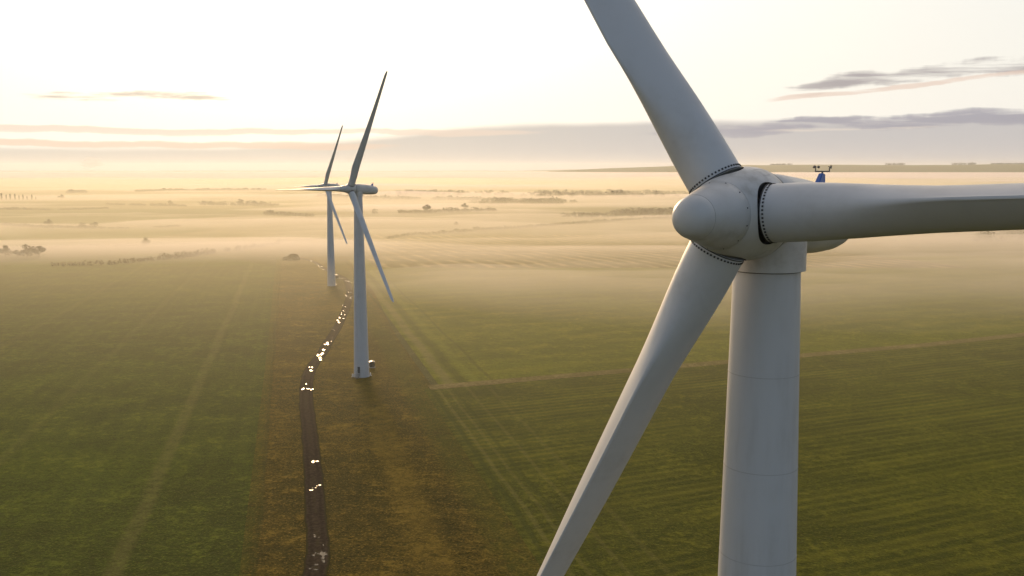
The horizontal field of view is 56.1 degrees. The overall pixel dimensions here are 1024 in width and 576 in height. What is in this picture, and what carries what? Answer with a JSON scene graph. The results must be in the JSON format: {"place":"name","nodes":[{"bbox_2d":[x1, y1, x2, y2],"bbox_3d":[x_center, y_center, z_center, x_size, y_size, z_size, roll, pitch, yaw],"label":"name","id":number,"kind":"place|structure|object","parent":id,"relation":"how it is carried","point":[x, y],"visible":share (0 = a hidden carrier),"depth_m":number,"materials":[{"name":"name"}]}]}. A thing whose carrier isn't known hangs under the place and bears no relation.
{"place":"outdoors","nodes":[
{"label":"outdoors","id":0,"kind":"place"},
{"bbox_2d":[0,227,215,249],"bbox_3d":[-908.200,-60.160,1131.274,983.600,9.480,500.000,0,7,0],"label":"pasture","id":1,"kind":"structure","parent":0,"point":[12,238],"depth_m":1237.29,"materials":[{"name":"beige plant"}]},
{"bbox_2d":[0,209,261,224],"bbox_3d":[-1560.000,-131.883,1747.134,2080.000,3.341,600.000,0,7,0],"label":"valley meadow","id":2,"kind":"structure","parent":0,"point":[110,216],"depth_m":1716.95,"materials":[{"name":"beige plant"}]},
{"bbox_2d":[0,253,275,575],"bbox_3d":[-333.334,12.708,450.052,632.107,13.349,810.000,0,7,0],"label":"field","id":3,"kind":"structure","parent":0,"point":[130,396],"depth_m":260.77,"materials":[{"name":"green plant"}]},
{"bbox_2d":[51,253,196,265],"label":"hedge","id":4,"kind":"object","parent":3,"relation":"on","point":[124,259],"visible":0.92,"depth_m":725.24,"materials":[{"name":"green plant"}]},
{"bbox_2d":[160,248,215,259],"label":"hedge","id":5,"kind":"object","parent":3,"relation":"on","point":[197,252],"visible":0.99,"depth_m":799.78,"materials":[{"name":"green plant"}]},
{"bbox_2d":[299,258,352,575],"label":"track","id":6,"kind":"structure","parent":0,"point":[315,517],"depth_m":209.64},
{"bbox_2d":[303,260,350,569],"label":"puddle water","id":7,"kind":"structure","parent":6,"relation":"on","point":[322,554],"depth_m":167.42,"materials":[{"name":"grey liquid"}]},
{"bbox_2d":[239,257,540,575],"bbox_3d":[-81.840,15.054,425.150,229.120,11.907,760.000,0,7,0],"label":"grass verge","id":8,"kind":"object","parent":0,"point":[408,492],"depth_m":210.03,"materials":[{"name":"plant"}]},
{"bbox_2d":[282,254,299,259],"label":"muck heap","id":9,"kind":"object","parent":8,"relation":"on","point":[292,257],"visible":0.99,"depth_m":762.51,"materials":[{"name":"soil"}]},
{"bbox_2d":[295,125,346,285],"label":"wind turbine","id":10,"kind":"object","parent":8,"relation":"on","point":[331,280],"visible":0.86,"depth_m":571.41,"materials":[{"name":"paint"}]},
{"bbox_2d":[286,71,393,378],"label":"wind turbine","id":11,"kind":"object","parent":8,"relation":"on","point":[353,191],"visible":1,"depth_m":301.67,"materials":[{"name":"paint"}]},
{"bbox_2d":[369,360,374,367],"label":"transformer kiosk","id":12,"kind":"object","parent":8,"relation":"on","point":[371,363],"visible":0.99,"depth_m":321.66,"materials":[{"name":"metal"}]},
{"bbox_2d":[0,164,1023,384],"bbox_3d":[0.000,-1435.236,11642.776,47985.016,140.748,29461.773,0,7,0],"label":"ground","id":13,"kind":"structure","parent":0,"point":[231,232],"depth_m":2417.39,"materials":[{"name":"beige plant"}]},
{"bbox_2d":[0,245,13,256],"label":"tree","id":14,"kind":"object","parent":13,"relation":"on","point":[5,250],"visible":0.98,"depth_m":801.98,"materials":[{"name":"green plant"}]},
{"bbox_2d":[12,250,21,257],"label":"bush","id":15,"kind":"object","parent":13,"relation":"on","point":[16,252],"visible":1,"depth_m":792.50,"materials":[{"name":"green plant"}]},
{"bbox_2d":[0,207,51,209],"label":"hedge","id":16,"kind":"object","parent":13,"relation":"on","point":[13,208],"visible":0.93,"depth_m":1981.06,"materials":[{"name":"green plant"}]},
{"bbox_2d":[19,244,37,257],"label":"tree","id":17,"kind":"object","parent":13,"relation":"on","point":[24,252],"visible":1,"depth_m":790.56,"materials":[{"name":"green plant"}]},
{"bbox_2d":[31,246,45,257],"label":"tree","id":18,"kind":"object","parent":13,"relation":"on","point":[36,251],"visible":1,"depth_m":790.92,"materials":[{"name":"green plant"}]},
{"bbox_2d":[42,219,52,224],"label":"tree","id":19,"kind":"object","parent":13,"relation":"on","point":[49,222],"visible":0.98,"depth_m":1406.32,"materials":[{"name":"green plant"}]},
{"bbox_2d":[0,222,98,228],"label":"hedge","id":20,"kind":"object","parent":13,"relation":"on","point":[44,226],"visible":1,"depth_m":1371.28,"materials":[{"name":"green plant"}]},
{"bbox_2d":[66,189,86,193],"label":"tree belt","id":21,"kind":"object","parent":13,"relation":"on","point":[69,191],"visible":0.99,"depth_m":3266.72,"materials":[{"name":"green plant"}]},
{"bbox_2d":[58,207,108,209],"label":"hedge","id":22,"kind":"object","parent":13,"relation":"on","point":[84,208],"visible":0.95,"depth_m":2002.26,"materials":[{"name":"green plant"}]},
{"bbox_2d":[99,225,178,228],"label":"hedge","id":23,"kind":"object","parent":13,"relation":"on","point":[128,227],"visible":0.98,"depth_m":1354.94,"materials":[{"name":"green plant"}]},
{"bbox_2d":[106,203,186,205],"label":"hedge","id":24,"kind":"object","parent":13,"relation":"on","point":[160,204],"visible":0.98,"depth_m":2233.31,"materials":[{"name":"green plant"}]},
{"bbox_2d":[142,238,150,245],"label":"tree","id":25,"kind":"object","parent":13,"relation":"on","point":[145,241],"visible":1,"depth_m":997.38,"materials":[{"name":"green plant"}]},
{"bbox_2d":[135,187,266,191],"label":"tree belt","id":26,"kind":"object","parent":13,"relation":"on","point":[198,189],"visible":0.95,"depth_m":3549.80,"materials":[{"name":"green plant"}]},
{"bbox_2d":[198,200,279,205],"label":"tree belt","id":27,"kind":"object","parent":13,"relation":"on","point":[222,203],"visible":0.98,"depth_m":2273.13,"materials":[{"name":"green plant"}]},
{"bbox_2d":[224,240,280,251],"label":"hedge","id":28,"kind":"object","parent":13,"relation":"on","point":[254,244],"visible":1,"depth_m":941.59,"materials":[{"name":"green plant"}]},
{"bbox_2d":[263,210,313,216],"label":"tree belt","id":29,"kind":"object","parent":13,"relation":"on","point":[270,212],"visible":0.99,"depth_m":1717.18,"materials":[{"name":"green plant"}]},
{"bbox_2d":[277,237,351,241],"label":"hedge","id":30,"kind":"object","parent":13,"relation":"on","point":[289,240],"visible":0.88,"depth_m":1108.58,"materials":[{"name":"green plant"}]},
{"bbox_2d":[317,193,513,199],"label":"tree belt","id":31,"kind":"object","parent":13,"relation":"on","point":[449,197],"visible":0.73,"depth_m":2672.47,"materials":[{"name":"green plant"}]},
{"bbox_2d":[366,228,472,240],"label":"hedge","id":32,"kind":"object","parent":13,"relation":"on","point":[429,233],"visible":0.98,"depth_m":1237.76,"materials":[{"name":"green plant"}]},
{"bbox_2d":[422,205,430,210],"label":"tree","id":33,"kind":"object","parent":13,"relation":"on","point":[425,207],"visible":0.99,"depth_m":1825.88,"materials":[{"name":"green plant"}]},
{"bbox_2d":[372,207,496,213],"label":"tree belt","id":34,"kind":"object","parent":13,"relation":"on","point":[477,209],"visible":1,"depth_m":1850.56,"materials":[{"name":"green plant"}]},
{"bbox_2d":[387,189,514,195],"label":"woodland","id":35,"kind":"object","parent":13,"relation":"on","point":[431,192],"visible":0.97,"depth_m":3096.43,"materials":[{"name":"green plant"}]},
{"bbox_2d":[469,196,576,204],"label":"woodland","id":36,"kind":"object","parent":13,"relation":"on","point":[533,201],"visible":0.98,"depth_m":2339.47,"materials":[{"name":"green plant"}]},
{"bbox_2d":[473,221,578,229],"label":"hedge","id":37,"kind":"object","parent":13,"relation":"on","point":[532,225],"visible":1,"depth_m":1376.97,"materials":[{"name":"green plant"}]},
{"bbox_2d":[560,211,632,217],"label":"woodland","id":38,"kind":"object","parent":13,"relation":"on","point":[587,214],"visible":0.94,"depth_m":1680.10,"materials":[{"name":"green plant"}]},
{"bbox_2d":[520,189,687,197],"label":"woodland","id":39,"kind":"object","parent":13,"relation":"on","point":[588,193],"visible":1,"depth_m":2879.48,"materials":[{"name":"green plant"}]},
{"bbox_2d":[576,216,671,223],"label":"hedge","id":40,"kind":"object","parent":13,"relation":"on","point":[615,219],"visible":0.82,"depth_m":1553.37,"materials":[{"name":"green plant"}]},
{"bbox_2d":[609,207,672,216],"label":"woodland","id":41,"kind":"object","parent":13,"relation":"on","point":[632,212],"visible":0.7,"depth_m":1736.18,"materials":[{"name":"green plant"}]},
{"bbox_2d":[537,0,1023,575],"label":"wind turbine","id":42,"kind":"object","parent":13,"relation":"on","point":[755,236],"visible":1,"depth_m":36.34,"materials":[{"name":"paint"}]},
{"bbox_2d":[952,162,975,164],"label":"woodland","id":43,"kind":"object","parent":13,"relation":"on","point":[972,163],"visible":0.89,"depth_m":12889.43,"materials":[{"name":"green plant"}]},
{"bbox_2d":[967,230,1023,241],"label":"woodland","id":44,"kind":"object","parent":13,"relation":"on","point":[1001,235],"visible":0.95,"depth_m":1131.99,"materials":[{"name":"green plant"}]},
{"bbox_2d":[990,163,1023,163],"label":"woodland","id":45,"kind":"object","parent":13,"relation":"on","point":[1007,163],"visible":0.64,"depth_m":12873.67,"materials":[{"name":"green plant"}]},
{"bbox_2d":[0,0,1023,170],"label":"sky","id":46,"kind":"structure","parent":0,"point":[86,85],"materials":[{"name":"white"}]},
{"bbox_2d":[338,235,969,267],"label":"plough field","id":47,"kind":"structure","parent":0,"point":[537,251],"depth_m":845.55,"materials":[{"name":"brown soil"}]},
{"bbox_2d":[350,255,1023,383],"bbox_3d":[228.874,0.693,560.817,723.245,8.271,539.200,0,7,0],"label":"green field","id":48,"kind":"structure","parent":0,"point":[455,325],"depth_m":462.77,"materials":[{"name":"green plant"}]},
{"bbox_2d":[424,336,1023,575],"bbox_3d":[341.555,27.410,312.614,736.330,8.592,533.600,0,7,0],"label":"field","id":49,"kind":"structure","parent":0,"point":[910,461],"depth_m":212.91,"materials":[{"name":"green plant"}]},
{"bbox_2d":[428,333,1023,389],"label":"worn strip","id":50,"kind":"object","parent":49,"relation":"on","point":[523,379],"visible":0.83,"depth_m":327.41,"materials":[{"name":"green plant"}]}
]}

